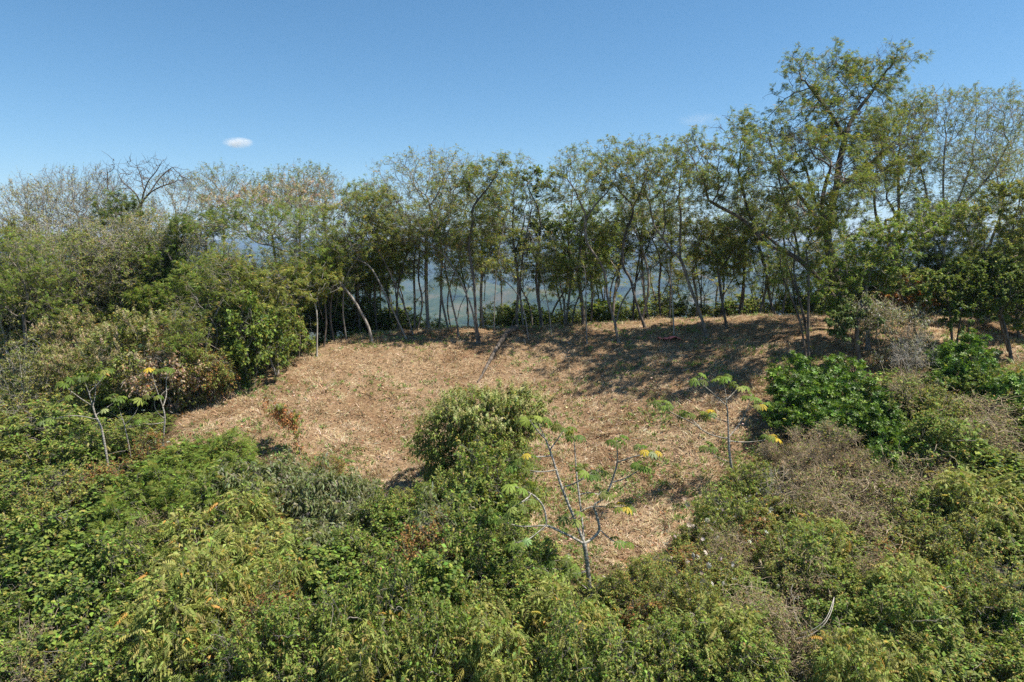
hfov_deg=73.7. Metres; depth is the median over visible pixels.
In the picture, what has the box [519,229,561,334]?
slim tree
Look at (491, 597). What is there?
bush
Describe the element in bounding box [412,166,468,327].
slender tree
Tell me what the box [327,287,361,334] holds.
forest tree
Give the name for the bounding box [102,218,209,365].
forest tree
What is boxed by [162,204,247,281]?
forest tree
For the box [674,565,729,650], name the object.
bush
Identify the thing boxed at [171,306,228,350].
bush
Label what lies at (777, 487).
dead bush
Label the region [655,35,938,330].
giant tree
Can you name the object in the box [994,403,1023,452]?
bush
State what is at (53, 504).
bush
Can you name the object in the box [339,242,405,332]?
slender tree
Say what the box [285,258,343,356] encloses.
thin white tree
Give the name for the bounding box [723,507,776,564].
bush
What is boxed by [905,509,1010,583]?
bush
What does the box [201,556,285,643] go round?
bush
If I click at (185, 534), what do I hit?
bush
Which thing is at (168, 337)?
slender tree
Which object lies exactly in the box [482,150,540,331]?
slender tree
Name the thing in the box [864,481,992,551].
bush
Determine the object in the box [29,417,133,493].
bush
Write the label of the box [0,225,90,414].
forest tree
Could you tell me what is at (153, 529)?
twig tangle
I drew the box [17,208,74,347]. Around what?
forest tree
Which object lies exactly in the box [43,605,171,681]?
bush
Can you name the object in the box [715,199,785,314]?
slender tree
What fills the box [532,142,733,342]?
wide fork tree
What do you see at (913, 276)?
forest tree
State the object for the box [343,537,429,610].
bush
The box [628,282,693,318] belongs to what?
bush
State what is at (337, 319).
bush
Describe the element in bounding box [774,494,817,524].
bush
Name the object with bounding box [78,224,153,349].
forest tree
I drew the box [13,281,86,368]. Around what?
forest tree
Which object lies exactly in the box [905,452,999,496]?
twig tangle
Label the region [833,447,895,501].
dry stems
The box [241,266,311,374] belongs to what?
double pale tree
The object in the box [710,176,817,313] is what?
forest tree
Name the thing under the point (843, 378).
bush
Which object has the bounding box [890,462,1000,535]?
twig tangle
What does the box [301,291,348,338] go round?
forest tree
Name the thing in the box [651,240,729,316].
slender tree
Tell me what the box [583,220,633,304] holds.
slender tree
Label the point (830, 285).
forest tree
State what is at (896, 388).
twig tangle
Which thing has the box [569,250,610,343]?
pale pole tree
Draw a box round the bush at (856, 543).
[820,521,893,590]
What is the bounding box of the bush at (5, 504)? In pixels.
[0,462,84,529]
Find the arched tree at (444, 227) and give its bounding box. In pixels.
[389,199,483,342]
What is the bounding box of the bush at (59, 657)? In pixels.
[0,634,116,681]
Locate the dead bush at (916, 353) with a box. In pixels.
[889,319,938,377]
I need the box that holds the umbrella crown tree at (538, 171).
[503,164,577,326]
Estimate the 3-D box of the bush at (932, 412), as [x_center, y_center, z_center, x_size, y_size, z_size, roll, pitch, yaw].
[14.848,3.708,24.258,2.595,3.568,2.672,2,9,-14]
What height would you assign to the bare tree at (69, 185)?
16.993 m
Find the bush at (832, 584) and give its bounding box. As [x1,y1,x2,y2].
[787,558,877,614]
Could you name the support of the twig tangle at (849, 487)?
on the ground at (570, 348)
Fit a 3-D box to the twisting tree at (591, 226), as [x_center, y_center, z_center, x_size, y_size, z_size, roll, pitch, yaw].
[6.533,-6.216,39.660,6.038,11.410,4.743,0,8,0]
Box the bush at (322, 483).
[286,452,360,526]
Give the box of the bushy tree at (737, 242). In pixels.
[680,216,763,328]
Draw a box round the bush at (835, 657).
[797,619,900,681]
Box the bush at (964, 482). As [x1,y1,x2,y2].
[913,458,1023,552]
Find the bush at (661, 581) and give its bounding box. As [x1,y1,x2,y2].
[640,560,707,632]
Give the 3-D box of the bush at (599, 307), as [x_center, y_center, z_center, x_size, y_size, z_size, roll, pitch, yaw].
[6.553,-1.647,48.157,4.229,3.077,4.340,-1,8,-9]
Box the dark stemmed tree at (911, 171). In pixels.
[845,134,948,308]
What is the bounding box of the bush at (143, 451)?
[119,423,172,470]
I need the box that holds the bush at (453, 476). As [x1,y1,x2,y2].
[425,465,482,508]
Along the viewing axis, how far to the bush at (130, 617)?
19.41 m
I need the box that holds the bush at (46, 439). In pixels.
[0,398,123,462]
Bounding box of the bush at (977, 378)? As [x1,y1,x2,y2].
[955,366,1013,407]
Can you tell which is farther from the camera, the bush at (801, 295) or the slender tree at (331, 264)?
the bush at (801, 295)
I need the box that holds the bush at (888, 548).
[860,531,934,577]
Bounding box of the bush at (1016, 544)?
[966,515,1023,589]
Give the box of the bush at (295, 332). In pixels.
[249,303,315,368]
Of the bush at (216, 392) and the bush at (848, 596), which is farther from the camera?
the bush at (216, 392)
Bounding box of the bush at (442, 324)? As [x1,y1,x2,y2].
[407,311,452,328]
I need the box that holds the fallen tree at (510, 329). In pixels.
[477,317,518,382]
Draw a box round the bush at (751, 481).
[717,455,778,502]
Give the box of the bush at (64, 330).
[22,304,100,401]
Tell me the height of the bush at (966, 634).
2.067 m
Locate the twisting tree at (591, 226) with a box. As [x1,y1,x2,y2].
[574,132,676,327]
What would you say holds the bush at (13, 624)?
on the ground at (570, 348)
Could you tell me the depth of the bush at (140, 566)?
20.66 m
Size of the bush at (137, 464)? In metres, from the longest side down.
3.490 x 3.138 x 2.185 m
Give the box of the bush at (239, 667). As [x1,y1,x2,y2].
[200,601,299,681]
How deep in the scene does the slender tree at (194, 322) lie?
31.81 m
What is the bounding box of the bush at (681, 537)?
[668,522,722,558]
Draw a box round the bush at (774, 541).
[751,520,807,584]
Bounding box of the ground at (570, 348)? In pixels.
[0,314,1023,681]
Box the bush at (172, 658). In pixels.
[116,646,212,681]
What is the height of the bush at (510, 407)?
5.521 m
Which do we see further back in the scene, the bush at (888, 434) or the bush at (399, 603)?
the bush at (888, 434)
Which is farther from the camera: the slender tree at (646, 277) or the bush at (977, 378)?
the slender tree at (646, 277)
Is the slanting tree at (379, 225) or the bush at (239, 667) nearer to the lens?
the bush at (239, 667)
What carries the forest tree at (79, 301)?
on the ground at (570, 348)
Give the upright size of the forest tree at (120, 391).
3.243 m
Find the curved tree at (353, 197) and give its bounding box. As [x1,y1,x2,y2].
[309,179,406,338]
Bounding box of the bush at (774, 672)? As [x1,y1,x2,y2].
[706,625,795,681]
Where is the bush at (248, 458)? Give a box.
[194,447,266,492]
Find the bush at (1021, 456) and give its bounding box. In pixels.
[976,447,1023,482]
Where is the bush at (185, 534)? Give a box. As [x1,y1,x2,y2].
[136,502,247,580]
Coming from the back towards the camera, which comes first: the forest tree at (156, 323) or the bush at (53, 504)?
the forest tree at (156, 323)
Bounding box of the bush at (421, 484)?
[407,478,453,521]
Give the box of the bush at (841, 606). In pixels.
[786,597,882,680]
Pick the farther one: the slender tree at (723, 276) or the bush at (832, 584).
the slender tree at (723, 276)
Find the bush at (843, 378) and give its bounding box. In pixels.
[817,352,890,414]
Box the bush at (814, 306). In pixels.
[799,291,836,312]
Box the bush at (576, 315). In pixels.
[547,302,602,324]
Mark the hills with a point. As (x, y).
(509, 293)
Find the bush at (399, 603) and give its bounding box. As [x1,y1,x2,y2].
[377,575,469,678]
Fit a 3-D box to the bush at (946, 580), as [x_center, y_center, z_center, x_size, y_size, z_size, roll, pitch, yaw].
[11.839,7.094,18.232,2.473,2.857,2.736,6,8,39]
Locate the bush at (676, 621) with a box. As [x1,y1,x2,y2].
[640,608,721,681]
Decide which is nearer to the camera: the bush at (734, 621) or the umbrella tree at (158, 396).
the bush at (734, 621)
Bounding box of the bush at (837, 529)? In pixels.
[780,510,869,575]
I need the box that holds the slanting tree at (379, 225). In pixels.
[329,184,424,334]
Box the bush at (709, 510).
[691,481,758,546]
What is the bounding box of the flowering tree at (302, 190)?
[190,169,343,283]
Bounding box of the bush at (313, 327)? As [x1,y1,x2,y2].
[280,293,324,342]
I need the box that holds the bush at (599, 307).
[577,296,631,322]
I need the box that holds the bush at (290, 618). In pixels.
[246,594,346,681]
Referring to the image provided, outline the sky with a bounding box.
[0,0,1023,245]
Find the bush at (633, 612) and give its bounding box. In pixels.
[612,589,674,650]
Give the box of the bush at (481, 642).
[435,596,547,681]
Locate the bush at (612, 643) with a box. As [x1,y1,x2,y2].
[572,607,662,681]
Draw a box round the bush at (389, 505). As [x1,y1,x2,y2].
[349,484,417,539]
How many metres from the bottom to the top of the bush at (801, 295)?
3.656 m
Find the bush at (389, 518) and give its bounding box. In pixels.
[359,505,425,564]
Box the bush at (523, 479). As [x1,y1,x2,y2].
[490,440,552,527]
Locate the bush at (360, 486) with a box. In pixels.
[343,467,384,517]
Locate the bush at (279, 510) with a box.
[251,495,291,534]
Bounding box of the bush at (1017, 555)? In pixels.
[999,547,1023,568]
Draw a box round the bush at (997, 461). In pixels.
[932,437,1023,491]
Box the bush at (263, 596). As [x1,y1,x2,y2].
[228,570,306,679]
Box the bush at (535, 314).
[493,297,552,326]
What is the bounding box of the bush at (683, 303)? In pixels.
[655,296,712,318]
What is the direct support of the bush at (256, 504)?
on the ground at (570, 348)
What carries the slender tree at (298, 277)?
on the ground at (570, 348)
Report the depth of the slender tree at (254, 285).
34.15 m
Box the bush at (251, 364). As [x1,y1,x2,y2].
[222,351,259,373]
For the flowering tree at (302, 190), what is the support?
on the ground at (570, 348)
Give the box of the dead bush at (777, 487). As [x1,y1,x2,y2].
[755,462,798,518]
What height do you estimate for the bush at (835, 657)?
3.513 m
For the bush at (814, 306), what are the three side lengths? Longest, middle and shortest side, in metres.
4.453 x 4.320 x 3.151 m
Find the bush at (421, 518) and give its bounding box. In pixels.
[405,482,475,575]
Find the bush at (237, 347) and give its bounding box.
[215,288,296,388]
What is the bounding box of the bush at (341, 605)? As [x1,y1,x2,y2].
[298,573,386,681]
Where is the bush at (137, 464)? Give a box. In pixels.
[118,438,203,489]
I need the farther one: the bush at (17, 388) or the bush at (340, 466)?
the bush at (17, 388)
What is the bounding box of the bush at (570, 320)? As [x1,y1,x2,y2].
[530,309,578,324]
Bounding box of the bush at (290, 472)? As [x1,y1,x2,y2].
[241,446,317,501]
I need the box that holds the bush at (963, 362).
[925,327,1008,390]
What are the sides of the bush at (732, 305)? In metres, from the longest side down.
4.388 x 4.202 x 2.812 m
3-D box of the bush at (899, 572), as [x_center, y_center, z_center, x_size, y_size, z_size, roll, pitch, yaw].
[10.455,7.219,18.050,2.989,3.621,2.880,3,9,-3]
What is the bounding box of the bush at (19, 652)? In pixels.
[0,626,60,681]
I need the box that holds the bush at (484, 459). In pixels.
[441,426,533,532]
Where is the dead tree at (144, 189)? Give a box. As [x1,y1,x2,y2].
[93,151,194,238]
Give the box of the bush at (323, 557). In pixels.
[252,531,365,614]
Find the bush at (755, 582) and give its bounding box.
[714,567,794,626]
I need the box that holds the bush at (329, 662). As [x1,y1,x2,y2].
[314,620,398,681]
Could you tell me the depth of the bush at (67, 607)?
19.56 m
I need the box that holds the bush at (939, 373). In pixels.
[917,362,965,398]
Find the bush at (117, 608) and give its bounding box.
[78,586,154,664]
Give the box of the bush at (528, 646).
[495,627,565,681]
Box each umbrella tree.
[35,366,127,465]
[99,394,147,478]
[125,367,175,448]
[489,415,662,597]
[649,373,782,481]
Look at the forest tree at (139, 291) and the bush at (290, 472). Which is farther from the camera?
the forest tree at (139, 291)
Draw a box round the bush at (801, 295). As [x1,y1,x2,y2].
[777,281,825,314]
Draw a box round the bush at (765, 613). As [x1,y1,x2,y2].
[720,600,792,676]
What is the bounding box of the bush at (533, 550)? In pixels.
[502,526,568,591]
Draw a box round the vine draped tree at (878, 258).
[781,194,1001,349]
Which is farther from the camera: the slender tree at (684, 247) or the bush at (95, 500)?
the slender tree at (684, 247)
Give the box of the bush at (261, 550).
[221,517,326,593]
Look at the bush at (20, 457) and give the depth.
26.79 m
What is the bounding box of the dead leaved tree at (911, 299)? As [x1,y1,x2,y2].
[878,272,941,339]
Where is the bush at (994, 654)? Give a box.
[934,626,1023,681]
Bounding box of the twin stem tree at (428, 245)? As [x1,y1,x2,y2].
[396,216,494,336]
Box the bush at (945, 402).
[898,376,976,441]
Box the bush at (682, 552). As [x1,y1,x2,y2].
[660,539,723,583]
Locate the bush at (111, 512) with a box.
[58,492,162,576]
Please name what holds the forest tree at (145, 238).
on the ground at (570, 348)
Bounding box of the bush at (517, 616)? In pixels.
[481,590,558,668]
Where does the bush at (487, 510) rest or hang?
on the ground at (570, 348)
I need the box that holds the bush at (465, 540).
[426,489,507,606]
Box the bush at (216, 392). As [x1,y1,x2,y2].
[181,347,240,404]
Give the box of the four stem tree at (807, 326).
[758,219,841,367]
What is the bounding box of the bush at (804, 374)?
[758,350,841,406]
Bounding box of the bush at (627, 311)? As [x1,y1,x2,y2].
[614,296,658,320]
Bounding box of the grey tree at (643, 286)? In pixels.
[613,193,683,318]
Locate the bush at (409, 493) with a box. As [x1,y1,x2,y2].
[387,486,415,506]
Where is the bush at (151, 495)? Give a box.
[102,456,201,525]
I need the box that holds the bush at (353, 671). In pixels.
[321,604,445,681]
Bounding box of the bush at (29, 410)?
[0,387,80,446]
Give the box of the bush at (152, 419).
[113,410,172,438]
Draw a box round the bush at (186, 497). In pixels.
[146,461,240,535]
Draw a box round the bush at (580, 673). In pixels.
[524,590,607,681]
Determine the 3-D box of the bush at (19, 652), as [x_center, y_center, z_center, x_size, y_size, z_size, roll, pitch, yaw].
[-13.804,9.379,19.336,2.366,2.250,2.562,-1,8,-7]
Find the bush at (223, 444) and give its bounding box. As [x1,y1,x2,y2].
[196,424,261,470]
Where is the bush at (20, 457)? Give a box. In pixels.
[0,444,90,492]
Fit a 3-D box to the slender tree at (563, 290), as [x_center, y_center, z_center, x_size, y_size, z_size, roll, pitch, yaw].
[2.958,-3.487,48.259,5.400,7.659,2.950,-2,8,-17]
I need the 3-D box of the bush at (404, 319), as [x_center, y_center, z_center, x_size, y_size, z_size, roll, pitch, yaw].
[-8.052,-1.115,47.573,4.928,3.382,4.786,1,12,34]
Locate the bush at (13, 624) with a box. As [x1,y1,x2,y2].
[0,560,60,663]
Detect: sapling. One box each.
[261,393,306,454]
[459,252,528,339]
[654,243,677,334]
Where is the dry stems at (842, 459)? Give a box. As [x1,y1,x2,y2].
[788,419,876,490]
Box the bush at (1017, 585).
[989,575,1023,629]
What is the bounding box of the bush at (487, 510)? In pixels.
[426,474,502,556]
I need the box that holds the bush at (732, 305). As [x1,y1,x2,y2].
[707,293,773,315]
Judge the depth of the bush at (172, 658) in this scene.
17.32 m
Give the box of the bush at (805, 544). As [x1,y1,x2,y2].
[760,520,854,600]
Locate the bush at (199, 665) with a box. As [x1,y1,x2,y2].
[187,603,257,671]
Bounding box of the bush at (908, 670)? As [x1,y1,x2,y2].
[854,627,959,681]
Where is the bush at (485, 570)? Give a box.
[452,550,521,618]
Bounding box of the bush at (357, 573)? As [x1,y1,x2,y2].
[311,560,388,618]
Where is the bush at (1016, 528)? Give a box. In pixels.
[1001,506,1023,557]
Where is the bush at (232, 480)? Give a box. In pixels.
[189,454,287,514]
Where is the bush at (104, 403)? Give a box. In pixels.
[84,385,148,416]
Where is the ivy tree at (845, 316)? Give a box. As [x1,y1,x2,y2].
[823,293,889,372]
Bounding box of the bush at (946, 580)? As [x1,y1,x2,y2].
[904,550,1009,647]
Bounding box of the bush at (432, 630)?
[388,587,483,681]
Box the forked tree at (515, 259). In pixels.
[465,172,553,324]
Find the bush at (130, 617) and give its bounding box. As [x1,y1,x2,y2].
[102,550,207,643]
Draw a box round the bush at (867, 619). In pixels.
[799,600,936,677]
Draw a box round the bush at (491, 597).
[439,569,514,672]
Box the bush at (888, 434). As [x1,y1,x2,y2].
[851,426,924,490]
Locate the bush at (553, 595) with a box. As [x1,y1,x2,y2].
[511,565,625,681]
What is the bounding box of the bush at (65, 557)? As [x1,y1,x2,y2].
[0,526,97,621]
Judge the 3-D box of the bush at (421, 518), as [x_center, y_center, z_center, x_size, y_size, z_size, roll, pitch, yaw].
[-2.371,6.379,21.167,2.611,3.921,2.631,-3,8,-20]
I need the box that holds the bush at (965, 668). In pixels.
[909,623,994,681]
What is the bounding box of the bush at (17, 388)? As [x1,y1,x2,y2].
[0,355,85,405]
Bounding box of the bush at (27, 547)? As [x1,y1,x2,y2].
[0,500,127,580]
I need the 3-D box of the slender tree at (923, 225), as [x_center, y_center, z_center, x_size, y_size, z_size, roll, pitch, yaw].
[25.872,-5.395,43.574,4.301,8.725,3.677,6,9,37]
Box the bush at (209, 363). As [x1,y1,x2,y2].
[167,346,235,406]
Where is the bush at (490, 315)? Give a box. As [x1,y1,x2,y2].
[477,301,526,327]
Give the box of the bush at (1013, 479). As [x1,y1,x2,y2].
[949,470,1023,567]
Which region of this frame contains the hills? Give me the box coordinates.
[0,234,1017,390]
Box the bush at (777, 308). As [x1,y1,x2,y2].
[737,289,796,314]
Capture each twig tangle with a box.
[0,596,89,681]
[118,497,173,550]
[127,516,167,547]
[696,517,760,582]
[706,575,800,648]
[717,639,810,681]
[743,528,846,612]
[743,590,819,678]
[751,458,861,518]
[756,599,827,673]
[762,563,854,627]
[773,487,905,556]
[782,602,857,681]
[783,482,878,552]
[794,459,907,532]
[833,450,946,527]
[834,494,929,553]
[834,530,916,618]
[866,437,982,503]
[880,358,952,422]
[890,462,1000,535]
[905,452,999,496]
[937,387,1023,446]
[940,404,1023,458]
[959,483,1022,569]
[961,404,1023,453]
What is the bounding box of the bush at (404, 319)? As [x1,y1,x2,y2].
[376,299,425,330]
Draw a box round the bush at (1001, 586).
[944,545,1023,638]
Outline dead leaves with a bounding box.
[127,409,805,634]
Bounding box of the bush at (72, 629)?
[36,613,91,671]
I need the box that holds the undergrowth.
[0,329,1023,681]
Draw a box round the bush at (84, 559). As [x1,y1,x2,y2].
[28,525,145,628]
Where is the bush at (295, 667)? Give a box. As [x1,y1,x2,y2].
[240,628,327,681]
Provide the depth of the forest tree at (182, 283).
36.28 m
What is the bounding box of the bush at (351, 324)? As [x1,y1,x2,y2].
[322,304,385,334]
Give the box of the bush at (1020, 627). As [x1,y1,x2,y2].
[995,623,1023,671]
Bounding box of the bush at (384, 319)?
[345,300,413,334]
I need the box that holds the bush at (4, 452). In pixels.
[0,414,68,492]
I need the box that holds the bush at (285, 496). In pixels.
[236,473,311,531]
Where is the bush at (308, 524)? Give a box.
[256,510,338,560]
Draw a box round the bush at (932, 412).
[888,398,963,485]
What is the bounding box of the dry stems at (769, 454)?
[752,422,838,495]
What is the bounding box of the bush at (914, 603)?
[856,582,978,681]
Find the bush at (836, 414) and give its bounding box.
[786,383,877,448]
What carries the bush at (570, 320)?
on the ground at (570, 348)
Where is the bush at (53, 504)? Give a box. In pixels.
[6,459,109,534]
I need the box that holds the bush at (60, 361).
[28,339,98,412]
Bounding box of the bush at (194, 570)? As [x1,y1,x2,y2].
[127,528,271,680]
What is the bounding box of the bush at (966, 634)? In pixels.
[937,591,1022,646]
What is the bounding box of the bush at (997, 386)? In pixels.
[965,368,1023,418]
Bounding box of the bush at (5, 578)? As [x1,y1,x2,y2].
[0,543,34,619]
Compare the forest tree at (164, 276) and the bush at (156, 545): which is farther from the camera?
the forest tree at (164, 276)
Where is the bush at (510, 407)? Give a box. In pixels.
[405,377,554,500]
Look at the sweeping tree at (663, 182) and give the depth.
36.92 m
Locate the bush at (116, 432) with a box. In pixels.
[85,415,161,455]
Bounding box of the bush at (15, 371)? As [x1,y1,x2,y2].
[0,358,56,410]
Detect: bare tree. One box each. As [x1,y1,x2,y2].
[0,167,69,260]
[19,160,146,257]
[61,169,165,245]
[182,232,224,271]
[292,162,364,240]
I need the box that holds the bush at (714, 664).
[664,625,750,681]
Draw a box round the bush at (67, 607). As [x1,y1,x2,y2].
[18,568,134,663]
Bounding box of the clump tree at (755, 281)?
[721,243,811,313]
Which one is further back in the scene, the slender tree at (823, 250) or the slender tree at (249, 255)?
the slender tree at (823, 250)
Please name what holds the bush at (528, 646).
on the ground at (570, 348)
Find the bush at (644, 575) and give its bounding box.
[603,554,670,618]
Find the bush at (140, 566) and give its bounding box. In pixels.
[80,522,159,610]
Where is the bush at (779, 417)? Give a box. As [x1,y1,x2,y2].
[759,388,827,442]
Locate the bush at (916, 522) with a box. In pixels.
[873,502,945,553]
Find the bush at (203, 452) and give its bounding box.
[141,436,220,486]
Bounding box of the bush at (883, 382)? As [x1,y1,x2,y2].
[855,367,933,414]
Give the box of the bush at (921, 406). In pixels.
[890,395,948,431]
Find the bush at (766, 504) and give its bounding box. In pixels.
[738,494,813,540]
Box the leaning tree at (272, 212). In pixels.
[178,192,376,342]
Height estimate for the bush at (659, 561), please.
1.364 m
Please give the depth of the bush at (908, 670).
15.67 m
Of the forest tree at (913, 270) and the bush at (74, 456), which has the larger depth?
the forest tree at (913, 270)
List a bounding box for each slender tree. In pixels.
[155,315,212,407]
[157,302,228,395]
[162,299,215,396]
[180,258,243,391]
[187,270,245,386]
[190,231,253,382]
[196,258,257,378]
[205,231,272,327]
[217,263,261,373]
[238,245,258,276]
[259,239,297,291]
[261,244,308,343]
[262,242,316,360]
[276,256,323,356]
[288,237,318,299]
[292,232,351,346]
[296,241,349,338]
[298,219,349,338]
[307,240,355,341]
[316,227,347,338]
[320,232,370,339]
[326,234,389,333]
[336,225,382,325]
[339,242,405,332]
[352,281,377,319]
[366,220,429,330]
[366,233,415,309]
[369,216,399,316]
[374,219,437,329]
[378,228,415,317]
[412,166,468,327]
[416,195,474,326]
[431,224,478,327]
[446,224,479,326]
[453,207,519,327]
[472,206,510,325]
[478,211,522,326]
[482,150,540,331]
[505,175,547,325]
[507,223,573,324]
[507,243,549,325]
[523,243,584,317]
[527,242,586,325]
[532,242,586,309]
[547,245,603,322]
[560,190,623,322]
[576,216,634,321]
[578,233,614,302]
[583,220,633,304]
[606,182,665,319]
[606,221,643,307]
[612,182,673,320]
[624,217,689,315]
[625,241,680,314]
[646,182,697,317]
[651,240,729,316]
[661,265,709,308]
[681,220,721,310]
[702,237,757,316]
[709,212,731,307]
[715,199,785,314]
[725,181,791,312]
[727,245,779,303]
[734,202,755,312]
[756,251,797,306]
[759,186,806,313]
[788,239,821,312]
[790,222,857,285]
[797,225,851,277]
[840,211,887,290]
[886,187,955,308]
[907,233,941,265]
[914,203,975,268]
[929,213,1003,309]
[937,180,1015,259]
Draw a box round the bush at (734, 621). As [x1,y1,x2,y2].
[676,592,778,681]
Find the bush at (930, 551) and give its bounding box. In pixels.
[880,512,971,582]
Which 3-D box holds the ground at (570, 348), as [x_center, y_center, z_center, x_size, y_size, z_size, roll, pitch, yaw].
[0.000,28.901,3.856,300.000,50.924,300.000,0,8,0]
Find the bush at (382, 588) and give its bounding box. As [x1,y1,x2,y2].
[347,541,426,679]
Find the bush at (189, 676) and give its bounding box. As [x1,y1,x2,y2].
[171,634,248,681]
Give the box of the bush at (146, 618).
[109,574,232,681]
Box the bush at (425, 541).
[374,508,465,599]
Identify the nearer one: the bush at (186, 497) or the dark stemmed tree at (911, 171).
the bush at (186, 497)
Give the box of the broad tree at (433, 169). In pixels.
[359,143,501,328]
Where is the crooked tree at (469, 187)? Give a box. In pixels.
[428,149,526,344]
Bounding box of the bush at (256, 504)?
[188,470,294,546]
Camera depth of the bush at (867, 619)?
16.81 m
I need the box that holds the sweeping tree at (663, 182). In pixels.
[616,133,732,337]
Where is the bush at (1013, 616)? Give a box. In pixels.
[966,598,1023,650]
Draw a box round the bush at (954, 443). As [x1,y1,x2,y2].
[894,415,1001,483]
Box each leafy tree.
[530,200,621,325]
[902,256,1012,343]
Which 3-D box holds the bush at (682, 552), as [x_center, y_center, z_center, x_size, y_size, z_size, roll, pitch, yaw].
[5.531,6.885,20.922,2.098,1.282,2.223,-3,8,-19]
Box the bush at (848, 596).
[825,583,886,619]
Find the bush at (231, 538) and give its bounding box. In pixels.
[192,516,288,585]
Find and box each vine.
[791,584,801,629]
[796,597,833,638]
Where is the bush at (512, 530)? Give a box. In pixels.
[477,506,547,566]
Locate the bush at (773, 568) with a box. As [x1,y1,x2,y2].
[755,541,816,608]
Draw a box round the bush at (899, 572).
[842,551,966,640]
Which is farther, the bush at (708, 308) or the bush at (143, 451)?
the bush at (708, 308)
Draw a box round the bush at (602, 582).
[576,576,641,616]
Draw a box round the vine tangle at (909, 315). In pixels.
[844,291,941,375]
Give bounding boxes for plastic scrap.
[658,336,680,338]
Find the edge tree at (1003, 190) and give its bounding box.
[940,173,1023,351]
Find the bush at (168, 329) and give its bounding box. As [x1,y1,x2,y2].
[149,295,225,394]
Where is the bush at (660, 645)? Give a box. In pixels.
[623,613,700,681]
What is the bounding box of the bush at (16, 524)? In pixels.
[0,497,76,582]
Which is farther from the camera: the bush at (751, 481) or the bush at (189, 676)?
the bush at (751, 481)
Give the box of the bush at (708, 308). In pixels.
[682,300,736,317]
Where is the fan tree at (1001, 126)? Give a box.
[890,77,1023,313]
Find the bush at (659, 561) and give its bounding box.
[630,548,696,590]
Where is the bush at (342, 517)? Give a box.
[311,498,377,546]
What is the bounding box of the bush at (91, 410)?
[51,398,116,435]
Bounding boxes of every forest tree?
[0,174,100,270]
[0,214,55,261]
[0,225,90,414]
[0,229,148,348]
[0,238,50,388]
[0,246,70,366]
[0,288,40,383]
[7,217,51,350]
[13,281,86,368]
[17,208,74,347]
[18,228,118,368]
[47,255,119,338]
[49,275,103,369]
[59,226,134,331]
[65,204,181,309]
[66,317,140,403]
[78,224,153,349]
[81,282,157,340]
[86,186,146,249]
[90,214,124,280]
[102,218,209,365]
[102,253,159,346]
[102,350,156,412]
[104,229,213,313]
[104,316,177,374]
[108,212,156,296]
[113,208,165,310]
[121,278,206,329]
[134,170,223,259]
[137,309,208,353]
[138,244,192,310]
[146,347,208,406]
[149,249,261,352]
[160,265,201,303]
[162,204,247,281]
[167,157,282,257]
[175,221,224,332]
[190,218,217,267]
[191,275,281,334]
[249,158,346,256]
[258,258,354,344]
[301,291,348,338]
[326,264,392,333]
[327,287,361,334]
[336,174,400,332]
[350,241,429,329]
[446,185,522,325]
[533,147,613,324]
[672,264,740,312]
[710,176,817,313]
[813,265,878,302]
[852,230,966,292]
[857,83,945,265]
[857,270,907,305]
[881,265,957,311]
[899,267,944,317]
[917,251,970,311]
[927,97,1023,250]
[935,245,1022,295]
[949,270,1011,324]
[953,254,1023,361]
[979,210,1023,258]
[992,279,1023,336]
[997,245,1023,311]
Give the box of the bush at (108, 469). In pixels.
[65,458,138,508]
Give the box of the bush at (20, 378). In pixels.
[0,333,70,423]
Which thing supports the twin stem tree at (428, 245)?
on the ground at (570, 348)
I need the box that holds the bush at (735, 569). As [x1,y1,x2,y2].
[690,544,754,604]
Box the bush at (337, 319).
[302,296,361,341]
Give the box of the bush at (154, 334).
[132,321,179,359]
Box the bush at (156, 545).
[130,527,198,574]
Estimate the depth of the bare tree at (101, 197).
46.71 m
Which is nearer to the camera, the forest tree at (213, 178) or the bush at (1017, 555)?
the bush at (1017, 555)
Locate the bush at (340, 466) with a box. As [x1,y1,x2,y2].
[305,455,347,475]
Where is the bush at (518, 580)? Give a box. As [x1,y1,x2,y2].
[477,543,573,635]
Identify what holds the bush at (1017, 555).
on the ground at (570, 348)
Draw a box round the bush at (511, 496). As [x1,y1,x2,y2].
[477,477,533,553]
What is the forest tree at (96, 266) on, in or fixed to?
on the ground at (570, 348)
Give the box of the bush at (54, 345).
[33,330,82,375]
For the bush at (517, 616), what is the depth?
16.96 m
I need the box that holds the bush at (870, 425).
[844,385,911,447]
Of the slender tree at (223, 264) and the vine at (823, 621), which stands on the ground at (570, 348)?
the slender tree at (223, 264)
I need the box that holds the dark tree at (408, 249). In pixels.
[373,211,440,330]
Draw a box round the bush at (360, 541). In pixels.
[328,520,391,588]
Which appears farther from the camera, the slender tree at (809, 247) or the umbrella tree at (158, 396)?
the slender tree at (809, 247)
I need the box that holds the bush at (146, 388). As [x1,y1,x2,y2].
[114,344,225,416]
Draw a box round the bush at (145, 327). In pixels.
[66,301,179,418]
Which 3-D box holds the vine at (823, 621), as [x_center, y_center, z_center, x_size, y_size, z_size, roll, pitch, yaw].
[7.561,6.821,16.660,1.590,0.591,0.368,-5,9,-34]
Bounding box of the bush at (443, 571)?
[380,543,473,656]
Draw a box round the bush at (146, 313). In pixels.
[128,290,205,349]
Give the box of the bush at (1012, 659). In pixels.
[963,618,1023,681]
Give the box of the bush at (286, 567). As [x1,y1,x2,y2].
[242,548,318,641]
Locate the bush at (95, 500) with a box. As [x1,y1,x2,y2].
[63,471,164,535]
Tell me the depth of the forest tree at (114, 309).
40.65 m

